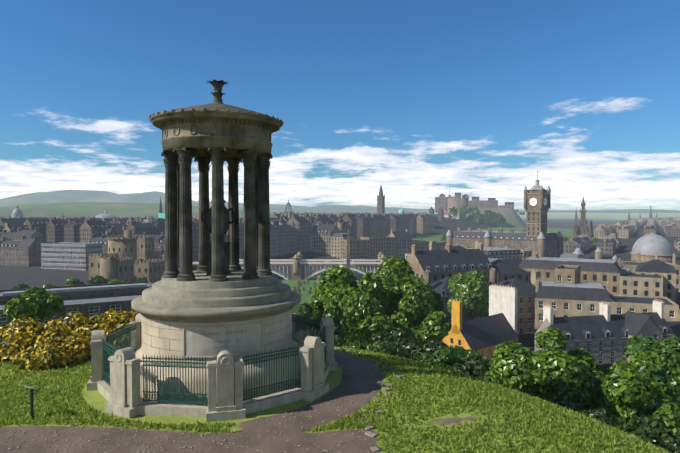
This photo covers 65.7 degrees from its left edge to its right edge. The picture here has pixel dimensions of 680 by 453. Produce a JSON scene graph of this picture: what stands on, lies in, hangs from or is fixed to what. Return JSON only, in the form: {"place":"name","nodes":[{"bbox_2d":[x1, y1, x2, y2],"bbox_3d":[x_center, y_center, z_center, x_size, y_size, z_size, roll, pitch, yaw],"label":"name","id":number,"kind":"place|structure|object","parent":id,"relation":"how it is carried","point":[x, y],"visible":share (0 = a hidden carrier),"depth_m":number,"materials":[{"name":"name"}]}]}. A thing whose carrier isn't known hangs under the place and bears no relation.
{"place":"outdoors","nodes":[
{"label":"outdoors","id":0,"kind":"place"},
{"bbox_2d":[0,213,679,452],"bbox_3d":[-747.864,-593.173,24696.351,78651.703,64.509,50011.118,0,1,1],"label":"ground","id":1,"kind":"structure","parent":0,"point":[11,277],"depth_m":14.60,"materials":[{"name":"green plant"}]},
{"bbox_2d":[21,385,41,417],"bbox_3d":[-8.585,4.867,14.680,0.520,0.917,0.319,1,2,36],"label":"sign","id":2,"kind":"object","parent":1,"relation":"on","point":[31,404],"visible":0.85,"depth_m":14.64,"materials":[{"name":"green"}]},
{"bbox_2d":[4,317,404,452],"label":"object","id":3,"kind":"object","parent":1,"relation":"on","point":[372,434],"visible":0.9,"depth_m":14.23,"materials":[{"name":"grey"}]},
{"bbox_2d":[87,313,337,421],"bbox_3d":[-4.243,4.359,18.519,8.330,1.890,8.330,0,1,1],"label":"enclosure","id":4,"kind":"object","parent":1,"relation":"on","point":[121,394],"visible":0.73,"depth_m":15.01,"materials":[{"name":"grey stone"}]},
{"bbox_2d":[102,314,324,404],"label":"railings","id":5,"kind":"object","parent":4,"relation":"attached to","point":[109,349],"visible":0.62,"depth_m":15.51,"materials":[{"name":"metal"}]},
{"bbox_2d":[131,80,300,403],"bbox_3d":[-4.243,0.275,18.418,5.939,10.560,5.939,0,1,1],"label":"monument","id":6,"kind":"object","parent":1,"relation":"on","point":[219,289],"visible":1,"depth_m":16.82,"materials":[{"name":"grey stone"}]},
{"bbox_2d":[202,330,242,347],"bbox_3d":[-3.531,3.453,16.081,1.334,0.511,0.088,0,1,-16],"label":"inscription","id":7,"kind":"object","parent":6,"relation":"attached to","point":[226,333],"visible":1,"depth_m":16.04,"materials":[{"name":"grey stone"}]},
{"bbox_2d":[0,346,675,452],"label":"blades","id":8,"kind":"object","parent":1,"relation":"on","point":[589,422],"visible":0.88,"depth_m":15.19,"materials":[{"name":"green plant"}]},
{"bbox_2d":[0,170,679,364],"bbox_3d":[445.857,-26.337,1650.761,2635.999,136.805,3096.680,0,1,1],"label":"city","id":9,"kind":"object","parent":1,"relation":"on","point":[601,309],"visible":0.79,"depth_m":263.74,"materials":[{"name":"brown stone"}]},
{"bbox_2d":[0,206,679,452],"bbox_3d":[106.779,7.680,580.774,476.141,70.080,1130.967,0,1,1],"label":"vegetation","id":10,"kind":"object","parent":1,"relation":"on","point":[637,395],"visible":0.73,"depth_m":28.97,"materials":[{"name":"green plant"}]},
{"bbox_2d":[0,189,679,216],"bbox_3d":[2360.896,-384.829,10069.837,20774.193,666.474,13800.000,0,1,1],"label":"hills","id":11,"kind":"structure","parent":0,"point":[78,203],"depth_m":8990.30,"materials":[{"name":"green plant"}]},
{"bbox_2d":[0,0,679,209],"label":"sky","id":12,"kind":"structure","parent":0,"point":[418,100],"materials":[{"name":"blue"}]}
]}

